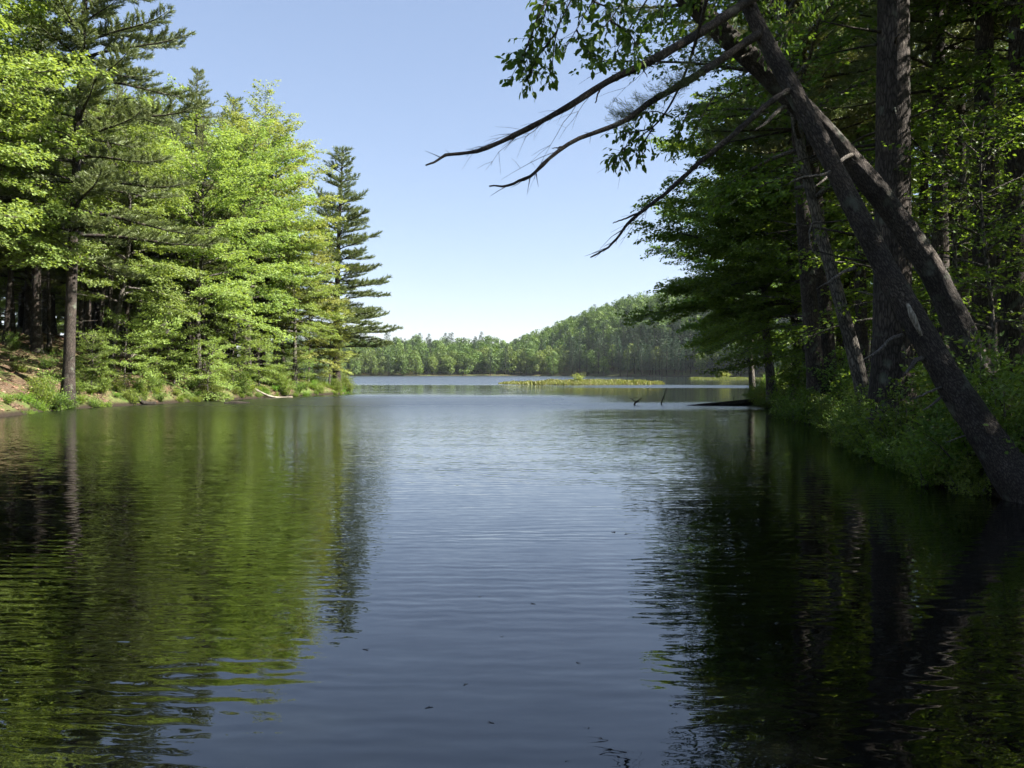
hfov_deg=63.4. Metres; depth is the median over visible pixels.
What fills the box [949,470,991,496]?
shrub
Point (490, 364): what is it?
pine tree
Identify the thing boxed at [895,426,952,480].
shrub
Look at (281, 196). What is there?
oak tree
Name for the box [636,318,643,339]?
pine tree
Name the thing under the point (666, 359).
pine tree
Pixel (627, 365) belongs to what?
pine tree
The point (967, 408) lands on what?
leaning pine
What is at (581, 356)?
pine tree
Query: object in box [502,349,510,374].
pine tree
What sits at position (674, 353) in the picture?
pine tree
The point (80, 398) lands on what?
fern clump
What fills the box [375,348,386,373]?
broadleaf tree
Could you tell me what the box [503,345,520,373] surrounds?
broadleaf tree
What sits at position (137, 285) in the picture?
white pine
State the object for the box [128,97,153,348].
white pine
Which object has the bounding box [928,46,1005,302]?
white pine
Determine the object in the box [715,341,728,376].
pine tree
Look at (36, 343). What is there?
white pine
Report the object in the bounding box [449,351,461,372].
broadleaf tree
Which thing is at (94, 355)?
maple sapling
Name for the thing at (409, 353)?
broadleaf tree
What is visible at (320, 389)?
shrub
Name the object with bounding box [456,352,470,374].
broadleaf tree
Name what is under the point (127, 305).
white pine
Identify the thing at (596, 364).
broadleaf tree
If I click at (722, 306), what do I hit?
maple tree
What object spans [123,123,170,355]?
white pine
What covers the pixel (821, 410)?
shrub
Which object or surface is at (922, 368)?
shrub
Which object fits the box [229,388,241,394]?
shrub
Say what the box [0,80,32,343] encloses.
white pine
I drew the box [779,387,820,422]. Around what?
shrub
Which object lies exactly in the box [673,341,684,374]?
pine tree
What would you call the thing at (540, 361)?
broadleaf tree
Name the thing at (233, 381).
shrub
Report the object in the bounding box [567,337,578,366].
pine tree
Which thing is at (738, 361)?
broadleaf tree
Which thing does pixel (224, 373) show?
shrub
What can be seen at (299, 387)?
shrub
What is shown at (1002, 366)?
shrub
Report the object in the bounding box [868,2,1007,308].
white pine
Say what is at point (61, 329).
maple tree
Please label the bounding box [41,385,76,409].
shrub
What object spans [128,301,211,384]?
maple sapling
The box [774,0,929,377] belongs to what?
white pine
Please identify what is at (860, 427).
shrub
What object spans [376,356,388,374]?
broadleaf tree
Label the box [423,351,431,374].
pine tree
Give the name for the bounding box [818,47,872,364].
white pine
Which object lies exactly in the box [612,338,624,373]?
pine tree
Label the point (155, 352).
shrub
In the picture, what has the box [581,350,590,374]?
pine tree
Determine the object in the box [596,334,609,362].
pine tree
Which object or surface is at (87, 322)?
white pine
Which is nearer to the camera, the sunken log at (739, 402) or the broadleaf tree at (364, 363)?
the sunken log at (739, 402)
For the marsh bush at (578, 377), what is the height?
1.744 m
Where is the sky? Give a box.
[0,0,1007,348]
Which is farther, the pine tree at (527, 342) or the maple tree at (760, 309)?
the pine tree at (527, 342)
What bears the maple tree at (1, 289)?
on the ground at (19, 381)
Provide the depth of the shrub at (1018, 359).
13.11 m
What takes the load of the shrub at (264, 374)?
on the ground at (19, 381)
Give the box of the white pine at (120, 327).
[83,289,180,345]
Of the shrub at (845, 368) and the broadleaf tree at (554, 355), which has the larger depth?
the broadleaf tree at (554, 355)
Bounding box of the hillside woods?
[238,274,801,367]
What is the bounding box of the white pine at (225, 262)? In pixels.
[213,175,243,362]
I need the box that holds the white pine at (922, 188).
[852,7,1001,365]
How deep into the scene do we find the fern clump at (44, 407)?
34.20 m
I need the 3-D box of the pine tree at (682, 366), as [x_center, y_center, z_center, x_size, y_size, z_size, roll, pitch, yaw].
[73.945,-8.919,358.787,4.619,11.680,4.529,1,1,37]
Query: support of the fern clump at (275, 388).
on the ground at (19, 381)
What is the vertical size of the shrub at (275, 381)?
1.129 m
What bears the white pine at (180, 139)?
on the ground at (19, 381)
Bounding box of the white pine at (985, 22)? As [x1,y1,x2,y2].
[856,0,1023,360]
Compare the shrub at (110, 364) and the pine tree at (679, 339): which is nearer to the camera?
the shrub at (110, 364)
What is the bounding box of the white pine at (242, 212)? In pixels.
[218,138,273,375]
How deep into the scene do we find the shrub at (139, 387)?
42.27 m
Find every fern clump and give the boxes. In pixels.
[1,394,18,405]
[10,393,26,401]
[18,366,28,371]
[18,393,38,403]
[27,397,43,408]
[31,398,51,406]
[35,401,50,411]
[76,394,92,402]
[84,388,100,394]
[139,389,150,395]
[151,386,164,393]
[172,388,180,395]
[173,395,189,402]
[193,389,202,395]
[246,385,260,391]
[268,385,280,391]
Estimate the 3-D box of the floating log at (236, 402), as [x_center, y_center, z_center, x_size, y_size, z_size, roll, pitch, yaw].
[-14.375,0.993,43.336,1.291,0.213,0.186,0,1,-12]
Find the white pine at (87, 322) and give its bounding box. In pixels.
[52,65,131,348]
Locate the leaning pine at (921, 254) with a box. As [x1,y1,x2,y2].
[611,0,1023,437]
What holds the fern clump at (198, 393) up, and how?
on the ground at (19, 381)
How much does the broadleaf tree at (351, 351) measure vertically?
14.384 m
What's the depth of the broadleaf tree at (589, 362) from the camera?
426.15 m
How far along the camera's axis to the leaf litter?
42.86 m
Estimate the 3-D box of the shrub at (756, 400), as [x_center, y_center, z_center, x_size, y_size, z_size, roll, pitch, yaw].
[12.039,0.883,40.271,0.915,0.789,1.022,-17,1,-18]
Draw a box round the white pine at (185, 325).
[157,99,211,352]
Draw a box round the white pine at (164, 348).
[140,129,180,361]
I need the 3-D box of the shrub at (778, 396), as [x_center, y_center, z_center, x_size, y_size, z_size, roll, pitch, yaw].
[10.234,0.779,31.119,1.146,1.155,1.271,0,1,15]
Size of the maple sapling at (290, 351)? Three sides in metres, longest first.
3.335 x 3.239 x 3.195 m
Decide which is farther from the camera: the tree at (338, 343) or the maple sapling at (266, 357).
the tree at (338, 343)
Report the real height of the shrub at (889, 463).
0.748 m
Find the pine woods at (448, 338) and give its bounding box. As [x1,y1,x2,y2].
[271,292,704,349]
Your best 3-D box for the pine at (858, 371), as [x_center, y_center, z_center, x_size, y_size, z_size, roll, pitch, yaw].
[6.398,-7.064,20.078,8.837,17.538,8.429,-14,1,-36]
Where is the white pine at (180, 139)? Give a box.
[155,96,196,364]
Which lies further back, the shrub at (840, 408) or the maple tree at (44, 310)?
the maple tree at (44, 310)
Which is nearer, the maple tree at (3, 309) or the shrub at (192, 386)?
the shrub at (192, 386)
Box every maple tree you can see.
[0,0,110,270]
[0,0,116,262]
[0,54,120,333]
[0,203,60,285]
[0,274,17,321]
[0,274,55,325]
[0,299,77,325]
[14,284,64,311]
[15,301,76,322]
[33,95,229,370]
[41,286,83,330]
[42,78,159,339]
[55,158,116,337]
[56,308,77,333]
[86,73,266,357]
[108,126,306,386]
[167,149,220,326]
[179,116,326,377]
[239,194,345,382]
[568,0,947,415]
[615,63,872,403]
[640,166,834,391]
[656,66,930,397]
[684,171,916,390]
[745,4,971,377]
[749,117,1001,350]
[810,58,1023,336]
[840,82,1023,370]
[840,126,1004,311]
[845,124,1003,344]
[865,0,1023,166]
[866,174,970,356]
[870,161,969,312]
[915,0,1023,203]
[954,157,1003,265]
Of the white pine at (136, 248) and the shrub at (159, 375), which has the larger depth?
the white pine at (136, 248)
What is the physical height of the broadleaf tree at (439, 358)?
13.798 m
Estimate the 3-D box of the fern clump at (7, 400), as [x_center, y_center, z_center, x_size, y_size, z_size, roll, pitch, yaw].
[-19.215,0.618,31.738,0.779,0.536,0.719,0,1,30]
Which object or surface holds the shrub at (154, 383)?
on the ground at (19, 381)
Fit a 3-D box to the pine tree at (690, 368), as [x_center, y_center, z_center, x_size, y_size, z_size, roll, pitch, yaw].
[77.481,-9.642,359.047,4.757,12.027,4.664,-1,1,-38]
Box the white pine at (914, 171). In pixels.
[865,125,931,325]
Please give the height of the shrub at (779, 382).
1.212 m
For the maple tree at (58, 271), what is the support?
on the ground at (19, 381)
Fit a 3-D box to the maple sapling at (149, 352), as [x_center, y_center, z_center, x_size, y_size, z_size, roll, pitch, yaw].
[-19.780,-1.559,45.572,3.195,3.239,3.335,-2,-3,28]
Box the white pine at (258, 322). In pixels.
[205,187,292,364]
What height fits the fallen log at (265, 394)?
0.691 m
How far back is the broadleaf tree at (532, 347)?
443.76 m
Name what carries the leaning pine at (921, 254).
on the ground at (19, 381)
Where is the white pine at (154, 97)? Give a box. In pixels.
[123,88,165,339]
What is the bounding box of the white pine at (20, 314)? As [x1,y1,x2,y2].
[14,272,24,327]
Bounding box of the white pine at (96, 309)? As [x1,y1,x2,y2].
[14,105,140,340]
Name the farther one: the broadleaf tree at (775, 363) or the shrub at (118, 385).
the broadleaf tree at (775, 363)
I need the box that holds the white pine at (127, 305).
[119,89,161,358]
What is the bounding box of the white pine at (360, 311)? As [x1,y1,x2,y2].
[259,145,403,388]
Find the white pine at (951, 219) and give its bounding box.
[910,8,1003,295]
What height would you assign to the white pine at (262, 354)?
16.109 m
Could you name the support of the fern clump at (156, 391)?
on the ground at (19, 381)
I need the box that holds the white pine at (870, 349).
[870,329,871,364]
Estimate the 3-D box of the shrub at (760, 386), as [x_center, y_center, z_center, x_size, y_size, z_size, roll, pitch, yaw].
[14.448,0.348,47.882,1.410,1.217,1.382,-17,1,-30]
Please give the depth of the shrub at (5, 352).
39.74 m
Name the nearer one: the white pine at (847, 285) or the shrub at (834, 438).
the shrub at (834, 438)
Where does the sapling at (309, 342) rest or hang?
on the ground at (19, 381)
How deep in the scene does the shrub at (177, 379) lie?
47.23 m
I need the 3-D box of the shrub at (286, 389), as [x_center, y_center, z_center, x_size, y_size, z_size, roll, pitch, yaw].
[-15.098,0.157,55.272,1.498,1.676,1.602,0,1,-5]
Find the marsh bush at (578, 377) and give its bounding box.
[572,373,584,380]
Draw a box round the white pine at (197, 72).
[164,65,251,355]
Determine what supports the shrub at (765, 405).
on the ground at (19, 381)
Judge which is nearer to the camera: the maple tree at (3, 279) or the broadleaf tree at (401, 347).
the maple tree at (3, 279)
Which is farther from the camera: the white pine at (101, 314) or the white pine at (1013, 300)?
the white pine at (101, 314)
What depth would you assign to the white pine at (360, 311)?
65.61 m
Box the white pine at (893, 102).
[770,0,945,451]
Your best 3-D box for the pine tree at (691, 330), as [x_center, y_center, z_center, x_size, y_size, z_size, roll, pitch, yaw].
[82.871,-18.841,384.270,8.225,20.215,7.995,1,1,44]
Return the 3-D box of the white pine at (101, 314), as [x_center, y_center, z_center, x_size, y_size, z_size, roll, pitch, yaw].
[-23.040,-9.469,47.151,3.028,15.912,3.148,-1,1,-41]
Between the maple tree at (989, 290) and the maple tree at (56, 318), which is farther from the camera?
the maple tree at (56, 318)
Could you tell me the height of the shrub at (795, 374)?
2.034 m
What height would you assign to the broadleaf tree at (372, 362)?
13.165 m
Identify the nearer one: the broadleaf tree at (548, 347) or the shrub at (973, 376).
the shrub at (973, 376)
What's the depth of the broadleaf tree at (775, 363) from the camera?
294.62 m
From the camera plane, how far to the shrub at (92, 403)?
38.11 m
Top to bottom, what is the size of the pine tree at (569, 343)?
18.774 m
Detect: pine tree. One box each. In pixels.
[378,347,387,368]
[386,355,392,371]
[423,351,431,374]
[424,338,434,369]
[486,353,494,375]
[501,343,512,373]
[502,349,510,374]
[524,334,532,366]
[560,342,568,366]
[566,332,571,363]
[566,337,575,367]
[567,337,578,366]
[567,347,577,369]
[570,353,576,374]
[574,341,585,373]
[576,326,584,353]
[576,342,585,370]
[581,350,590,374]
[582,328,589,349]
[584,332,591,350]
[592,342,603,373]
[594,332,603,367]
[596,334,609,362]
[598,322,608,350]
[598,338,611,366]
[602,320,611,350]
[605,334,616,371]
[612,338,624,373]
[614,347,624,375]
[616,338,624,367]
[619,321,626,343]
[620,327,627,350]
[621,344,633,375]
[627,327,635,363]
[628,343,638,373]
[631,334,642,359]
[633,335,643,370]
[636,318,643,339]
[636,344,647,374]
[637,339,647,366]
[640,323,652,353]
[643,344,653,369]
[644,329,654,358]
[647,316,661,346]
[647,348,656,373]
[651,350,660,373]
[653,329,660,349]
[653,338,666,374]
[655,339,668,375]
[658,332,673,370]
[660,325,668,344]
[661,343,671,375]
[668,331,680,370]
[668,339,680,366]
[669,346,679,374]
[673,325,683,361]
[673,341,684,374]
[677,350,686,375]
[678,337,691,372]
[685,322,696,353]
[686,348,694,373]
[689,338,695,367]
[705,352,718,374]
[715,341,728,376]
[735,341,747,376]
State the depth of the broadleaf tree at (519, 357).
445.50 m
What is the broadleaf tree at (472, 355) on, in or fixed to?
on the ground at (19, 381)
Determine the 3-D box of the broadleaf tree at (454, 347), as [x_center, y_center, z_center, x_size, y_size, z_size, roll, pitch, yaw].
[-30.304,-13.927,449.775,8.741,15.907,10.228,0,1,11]
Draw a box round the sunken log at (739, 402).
[686,395,760,405]
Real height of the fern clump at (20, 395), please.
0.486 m
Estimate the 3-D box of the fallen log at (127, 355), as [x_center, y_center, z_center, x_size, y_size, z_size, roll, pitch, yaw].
[-21.992,-1.562,48.509,0.390,0.770,3.431,0,1,27]
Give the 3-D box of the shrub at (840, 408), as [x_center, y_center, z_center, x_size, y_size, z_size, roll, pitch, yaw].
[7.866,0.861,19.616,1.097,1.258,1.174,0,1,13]
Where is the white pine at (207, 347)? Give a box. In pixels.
[206,326,240,356]
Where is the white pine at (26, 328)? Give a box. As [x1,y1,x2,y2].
[0,5,124,334]
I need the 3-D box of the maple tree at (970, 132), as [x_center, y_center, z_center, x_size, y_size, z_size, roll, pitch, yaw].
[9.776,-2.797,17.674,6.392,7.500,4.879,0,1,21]
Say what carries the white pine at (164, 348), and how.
on the ground at (19, 381)
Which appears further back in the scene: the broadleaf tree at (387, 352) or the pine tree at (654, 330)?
the broadleaf tree at (387, 352)
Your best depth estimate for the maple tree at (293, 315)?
58.85 m
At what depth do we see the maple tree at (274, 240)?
55.17 m
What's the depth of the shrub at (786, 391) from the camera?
34.04 m
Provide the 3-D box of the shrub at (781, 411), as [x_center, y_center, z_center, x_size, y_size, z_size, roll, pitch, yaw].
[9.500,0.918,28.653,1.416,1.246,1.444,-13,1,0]
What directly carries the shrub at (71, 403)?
on the ground at (19, 381)
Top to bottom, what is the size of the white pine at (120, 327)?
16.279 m
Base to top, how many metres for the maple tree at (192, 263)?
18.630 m
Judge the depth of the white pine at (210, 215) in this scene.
50.59 m
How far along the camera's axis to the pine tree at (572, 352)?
430.63 m
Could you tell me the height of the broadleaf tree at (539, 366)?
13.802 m
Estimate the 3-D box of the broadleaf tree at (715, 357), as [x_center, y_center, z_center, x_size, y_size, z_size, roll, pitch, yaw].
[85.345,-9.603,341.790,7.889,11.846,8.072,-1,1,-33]
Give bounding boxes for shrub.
[0,331,22,349]
[0,347,16,357]
[6,357,25,372]
[17,375,62,407]
[31,369,65,392]
[36,352,58,369]
[40,388,58,407]
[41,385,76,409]
[45,345,56,351]
[61,394,83,408]
[75,360,84,375]
[76,377,87,394]
[78,361,119,394]
[84,381,100,391]
[87,395,103,407]
[101,358,113,371]
[111,376,127,391]
[118,386,135,400]
[119,356,143,372]
[122,390,145,404]
[129,377,145,391]
[130,382,150,391]
[136,371,163,391]
[147,348,161,356]
[148,368,167,382]
[148,374,167,390]
[152,390,169,401]
[164,355,192,381]
[180,378,202,389]
[186,359,194,374]
[195,369,222,392]
[202,387,220,400]
[206,378,227,400]
[209,369,232,382]
[213,367,231,380]
[226,376,238,386]
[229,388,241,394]
[233,371,256,394]
[247,369,260,378]
[259,366,274,384]
[269,355,285,365]
[270,366,291,383]
[270,373,282,386]
[273,375,297,395]
[291,380,306,393]
[299,379,310,389]
[313,380,327,393]
[331,378,345,392]
[341,371,352,385]
[342,378,356,391]
[739,385,754,398]
[746,386,765,397]
[747,394,765,405]
[750,377,765,390]
[750,378,765,395]
[756,396,771,407]
[764,387,788,409]
[764,393,801,418]
[765,378,787,388]
[765,383,786,397]
[770,389,787,414]
[774,385,796,400]
[775,360,801,388]
[778,384,805,407]
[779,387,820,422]
[785,362,801,395]
[787,389,830,419]
[801,386,838,411]
[803,346,869,405]
[804,394,843,431]
[805,389,845,429]
[816,410,850,443]
[818,394,860,436]
[827,403,865,448]
[828,415,861,446]
[830,369,855,401]
[830,425,868,454]
[837,383,868,432]
[840,395,919,456]
[842,381,934,459]
[856,430,906,465]
[870,437,905,468]
[875,421,950,474]
[888,332,995,419]
[894,397,1023,476]
[894,433,960,486]
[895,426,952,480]
[899,326,1023,437]
[899,398,951,460]
[900,450,949,485]
[914,351,926,381]
[914,371,941,423]
[922,445,982,491]
[931,416,1009,460]
[938,373,1023,458]
[939,453,988,487]
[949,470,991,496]
[970,372,1023,434]
[983,342,1023,403]
[1005,357,1023,418]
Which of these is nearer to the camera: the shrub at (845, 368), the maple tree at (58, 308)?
the shrub at (845, 368)
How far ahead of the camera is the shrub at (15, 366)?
37.39 m
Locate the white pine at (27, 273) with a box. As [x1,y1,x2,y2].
[16,88,55,342]
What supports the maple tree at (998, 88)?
on the ground at (19, 381)
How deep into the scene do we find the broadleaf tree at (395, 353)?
439.08 m
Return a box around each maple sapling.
[58,329,118,390]
[85,306,171,390]
[123,327,185,377]
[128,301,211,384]
[170,336,240,401]
[193,303,270,384]
[229,334,287,384]
[274,344,318,385]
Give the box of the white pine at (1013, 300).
[869,0,1023,383]
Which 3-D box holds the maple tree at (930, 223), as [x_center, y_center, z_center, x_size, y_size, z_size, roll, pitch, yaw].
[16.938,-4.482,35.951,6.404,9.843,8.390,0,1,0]
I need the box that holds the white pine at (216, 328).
[205,277,239,357]
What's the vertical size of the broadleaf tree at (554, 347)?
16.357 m
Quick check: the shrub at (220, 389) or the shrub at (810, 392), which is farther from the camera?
the shrub at (220, 389)
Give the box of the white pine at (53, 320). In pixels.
[1,202,57,334]
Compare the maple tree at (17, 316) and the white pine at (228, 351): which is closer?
the white pine at (228, 351)
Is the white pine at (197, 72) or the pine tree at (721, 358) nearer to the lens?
the white pine at (197, 72)
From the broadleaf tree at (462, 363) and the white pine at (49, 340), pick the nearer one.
the white pine at (49, 340)
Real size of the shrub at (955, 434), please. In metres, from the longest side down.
1.056 x 0.946 x 0.815 m
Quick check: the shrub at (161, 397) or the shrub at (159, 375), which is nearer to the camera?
the shrub at (161, 397)
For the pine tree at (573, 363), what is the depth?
426.90 m
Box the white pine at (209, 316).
[133,258,214,348]
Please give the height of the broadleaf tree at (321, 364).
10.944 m
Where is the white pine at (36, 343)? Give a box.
[0,0,93,352]
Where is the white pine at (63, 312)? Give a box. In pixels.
[56,274,140,340]
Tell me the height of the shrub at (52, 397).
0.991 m
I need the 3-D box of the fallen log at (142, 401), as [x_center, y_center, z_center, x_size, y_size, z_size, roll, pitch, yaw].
[-18.477,0.775,41.661,1.095,0.596,0.263,-1,1,-35]
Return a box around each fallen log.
[116,352,157,360]
[134,394,155,404]
[254,388,292,397]
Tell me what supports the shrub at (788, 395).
on the ground at (19, 381)
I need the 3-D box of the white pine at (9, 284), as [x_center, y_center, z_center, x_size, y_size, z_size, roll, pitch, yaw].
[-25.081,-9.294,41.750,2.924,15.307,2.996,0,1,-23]
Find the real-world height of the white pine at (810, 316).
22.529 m
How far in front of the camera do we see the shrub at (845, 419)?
17.32 m
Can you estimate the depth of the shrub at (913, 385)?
15.37 m
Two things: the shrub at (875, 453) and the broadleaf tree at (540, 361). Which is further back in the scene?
the broadleaf tree at (540, 361)
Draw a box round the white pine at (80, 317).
[52,104,109,348]
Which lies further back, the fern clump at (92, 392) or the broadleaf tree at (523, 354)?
the broadleaf tree at (523, 354)
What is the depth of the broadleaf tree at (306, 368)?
403.59 m
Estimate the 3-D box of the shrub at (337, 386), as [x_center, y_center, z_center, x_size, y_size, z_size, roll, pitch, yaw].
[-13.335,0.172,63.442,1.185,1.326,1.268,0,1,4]
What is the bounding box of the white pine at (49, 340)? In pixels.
[29,117,68,351]
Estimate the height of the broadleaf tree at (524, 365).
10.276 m
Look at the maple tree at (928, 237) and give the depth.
27.22 m
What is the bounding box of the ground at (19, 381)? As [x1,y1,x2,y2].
[0,312,1023,497]
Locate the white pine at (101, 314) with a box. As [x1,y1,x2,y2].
[94,81,135,350]
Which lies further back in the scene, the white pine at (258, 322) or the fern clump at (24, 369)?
the white pine at (258, 322)
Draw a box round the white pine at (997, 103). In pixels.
[917,8,1007,351]
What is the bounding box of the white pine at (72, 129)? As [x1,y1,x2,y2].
[43,89,92,319]
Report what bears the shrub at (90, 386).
on the ground at (19, 381)
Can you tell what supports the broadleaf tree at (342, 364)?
on the ground at (19, 381)
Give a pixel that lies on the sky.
(394, 82)
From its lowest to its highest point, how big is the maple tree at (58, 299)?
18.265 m
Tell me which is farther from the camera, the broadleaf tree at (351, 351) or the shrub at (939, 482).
the broadleaf tree at (351, 351)
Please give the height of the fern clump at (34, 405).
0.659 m
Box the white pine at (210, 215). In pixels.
[176,123,230,379]
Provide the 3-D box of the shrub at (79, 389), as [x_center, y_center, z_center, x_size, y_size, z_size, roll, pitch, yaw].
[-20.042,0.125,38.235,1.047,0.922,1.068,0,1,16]
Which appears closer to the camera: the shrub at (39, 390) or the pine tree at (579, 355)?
the shrub at (39, 390)
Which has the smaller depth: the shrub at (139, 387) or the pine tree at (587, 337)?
the shrub at (139, 387)
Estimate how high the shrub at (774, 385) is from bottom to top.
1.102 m
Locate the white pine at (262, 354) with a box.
[205,174,307,366]
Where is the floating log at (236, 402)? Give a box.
[224,401,249,402]
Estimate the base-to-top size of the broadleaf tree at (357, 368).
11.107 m
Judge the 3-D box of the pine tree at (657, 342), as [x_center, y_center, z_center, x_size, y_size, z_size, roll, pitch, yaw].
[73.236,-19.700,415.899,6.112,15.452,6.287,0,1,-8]
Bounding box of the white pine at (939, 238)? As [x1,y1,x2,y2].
[824,0,1009,346]
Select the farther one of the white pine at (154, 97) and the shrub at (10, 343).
the white pine at (154, 97)
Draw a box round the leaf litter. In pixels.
[0,328,341,412]
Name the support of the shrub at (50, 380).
on the ground at (19, 381)
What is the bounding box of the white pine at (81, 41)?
[0,0,229,408]
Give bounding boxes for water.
[0,376,1023,767]
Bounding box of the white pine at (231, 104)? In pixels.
[205,92,256,357]
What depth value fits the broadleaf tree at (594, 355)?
426.67 m
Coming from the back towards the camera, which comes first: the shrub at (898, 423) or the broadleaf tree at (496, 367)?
the broadleaf tree at (496, 367)
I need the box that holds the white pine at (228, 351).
[206,155,235,358]
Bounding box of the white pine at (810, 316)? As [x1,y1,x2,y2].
[674,0,921,419]
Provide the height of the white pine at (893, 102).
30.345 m
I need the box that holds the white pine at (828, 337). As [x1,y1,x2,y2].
[702,0,929,402]
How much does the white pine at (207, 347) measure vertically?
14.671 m
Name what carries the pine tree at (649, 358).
on the ground at (19, 381)
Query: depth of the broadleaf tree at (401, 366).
423.12 m
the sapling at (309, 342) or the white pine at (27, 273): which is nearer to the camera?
the white pine at (27, 273)
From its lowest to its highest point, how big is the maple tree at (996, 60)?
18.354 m
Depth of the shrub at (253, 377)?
55.57 m
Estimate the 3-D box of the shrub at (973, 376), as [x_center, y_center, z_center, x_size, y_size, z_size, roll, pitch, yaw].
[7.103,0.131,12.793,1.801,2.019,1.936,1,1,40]
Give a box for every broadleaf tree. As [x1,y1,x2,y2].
[302,358,315,372]
[318,356,328,372]
[340,358,346,372]
[345,347,357,371]
[348,358,360,375]
[350,351,364,374]
[359,343,374,373]
[359,352,366,373]
[363,351,379,373]
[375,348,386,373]
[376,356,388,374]
[380,348,389,368]
[384,352,398,374]
[389,349,399,369]
[391,343,410,373]
[394,351,410,374]
[397,360,409,375]
[405,349,418,368]
[408,349,418,373]
[409,352,423,374]
[415,341,429,370]
[426,354,438,373]
[426,356,438,374]
[432,350,447,372]
[438,345,449,370]
[440,355,452,372]
[444,356,456,374]
[446,350,457,372]
[448,344,461,368]
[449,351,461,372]
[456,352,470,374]
[458,345,473,373]
[464,348,480,373]
[473,352,484,373]
[478,346,488,371]
[480,352,494,372]
[489,348,503,373]
[500,352,510,370]
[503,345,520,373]
[512,351,522,372]
[516,347,531,373]
[520,357,531,374]
[521,342,538,372]
[525,349,538,374]
[532,350,547,374]
[536,353,547,371]
[542,346,552,371]
[545,351,558,371]
[546,349,556,371]
[548,358,558,375]
[549,339,565,354]
[552,351,565,368]
[554,358,564,372]
[555,345,570,365]
[580,353,594,373]
[584,350,597,373]
[589,348,603,370]
[597,356,609,374]
[607,344,620,369]
[622,343,639,370]
[650,347,667,370]
[680,347,694,363]
[693,353,709,372]
[711,350,726,370]
[725,342,747,374]
[773,354,784,373]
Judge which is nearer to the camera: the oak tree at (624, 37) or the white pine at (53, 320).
the oak tree at (624, 37)
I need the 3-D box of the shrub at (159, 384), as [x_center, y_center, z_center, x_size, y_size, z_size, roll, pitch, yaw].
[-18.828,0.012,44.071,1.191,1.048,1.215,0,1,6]
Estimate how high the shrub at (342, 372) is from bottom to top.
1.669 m
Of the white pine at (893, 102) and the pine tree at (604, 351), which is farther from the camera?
the pine tree at (604, 351)
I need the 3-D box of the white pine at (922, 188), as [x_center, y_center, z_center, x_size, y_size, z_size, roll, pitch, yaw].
[15.632,-10.300,30.843,4.837,21.814,4.973,-1,1,-42]
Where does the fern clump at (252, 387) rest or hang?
on the ground at (19, 381)
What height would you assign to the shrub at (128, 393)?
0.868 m
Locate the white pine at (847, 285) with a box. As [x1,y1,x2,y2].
[767,1,931,372]
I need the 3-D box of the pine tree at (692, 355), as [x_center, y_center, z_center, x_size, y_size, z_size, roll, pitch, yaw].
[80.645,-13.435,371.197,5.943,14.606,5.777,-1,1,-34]
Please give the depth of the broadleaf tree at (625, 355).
412.05 m
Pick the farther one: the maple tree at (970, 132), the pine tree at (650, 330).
the pine tree at (650, 330)
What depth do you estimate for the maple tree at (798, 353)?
33.83 m
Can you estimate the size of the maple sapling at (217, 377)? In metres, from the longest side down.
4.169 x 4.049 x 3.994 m
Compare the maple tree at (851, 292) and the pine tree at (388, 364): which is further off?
the pine tree at (388, 364)
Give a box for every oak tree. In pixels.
[199,97,317,365]
[210,79,350,366]
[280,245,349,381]
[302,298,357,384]
[494,0,1023,176]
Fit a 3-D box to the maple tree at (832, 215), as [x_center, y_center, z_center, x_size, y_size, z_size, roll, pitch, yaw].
[14.269,-8.443,34.211,8.821,18.354,9.248,0,1,-11]
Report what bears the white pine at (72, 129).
on the ground at (19, 381)
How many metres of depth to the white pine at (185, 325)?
60.80 m
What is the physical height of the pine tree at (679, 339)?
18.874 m
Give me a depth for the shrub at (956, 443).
11.35 m
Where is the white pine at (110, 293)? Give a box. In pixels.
[81,84,135,348]
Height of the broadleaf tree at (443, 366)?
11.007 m
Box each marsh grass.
[498,378,664,384]
[689,376,763,379]
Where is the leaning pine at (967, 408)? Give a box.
[425,0,1023,503]
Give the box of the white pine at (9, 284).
[1,50,39,345]
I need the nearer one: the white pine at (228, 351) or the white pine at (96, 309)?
the white pine at (96, 309)
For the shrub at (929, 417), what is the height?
1.301 m
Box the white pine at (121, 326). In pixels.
[104,315,154,336]
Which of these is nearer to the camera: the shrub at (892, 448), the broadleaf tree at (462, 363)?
the shrub at (892, 448)
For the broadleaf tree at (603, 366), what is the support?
on the ground at (19, 381)
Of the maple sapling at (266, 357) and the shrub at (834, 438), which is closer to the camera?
the shrub at (834, 438)
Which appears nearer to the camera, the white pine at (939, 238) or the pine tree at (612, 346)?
the white pine at (939, 238)
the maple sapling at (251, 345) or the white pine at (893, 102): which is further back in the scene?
the maple sapling at (251, 345)
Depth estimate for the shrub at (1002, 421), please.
10.76 m
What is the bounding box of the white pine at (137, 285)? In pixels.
[105,124,205,357]
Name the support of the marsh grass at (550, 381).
on the ground at (19, 381)
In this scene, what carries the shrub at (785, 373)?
on the ground at (19, 381)
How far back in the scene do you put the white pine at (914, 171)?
36.09 m
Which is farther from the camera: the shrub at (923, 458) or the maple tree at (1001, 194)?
the maple tree at (1001, 194)
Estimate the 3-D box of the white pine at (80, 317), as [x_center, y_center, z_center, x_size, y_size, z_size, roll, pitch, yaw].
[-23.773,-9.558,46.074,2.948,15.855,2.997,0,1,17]
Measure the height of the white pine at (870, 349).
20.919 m
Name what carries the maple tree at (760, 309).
on the ground at (19, 381)
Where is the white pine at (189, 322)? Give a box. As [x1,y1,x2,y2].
[169,189,204,366]
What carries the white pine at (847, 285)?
on the ground at (19, 381)
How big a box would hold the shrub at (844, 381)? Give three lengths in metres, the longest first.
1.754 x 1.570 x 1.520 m
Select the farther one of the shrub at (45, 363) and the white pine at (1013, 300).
the shrub at (45, 363)
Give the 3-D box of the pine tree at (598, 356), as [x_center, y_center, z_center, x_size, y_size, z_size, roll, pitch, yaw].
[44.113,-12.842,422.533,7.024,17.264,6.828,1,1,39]

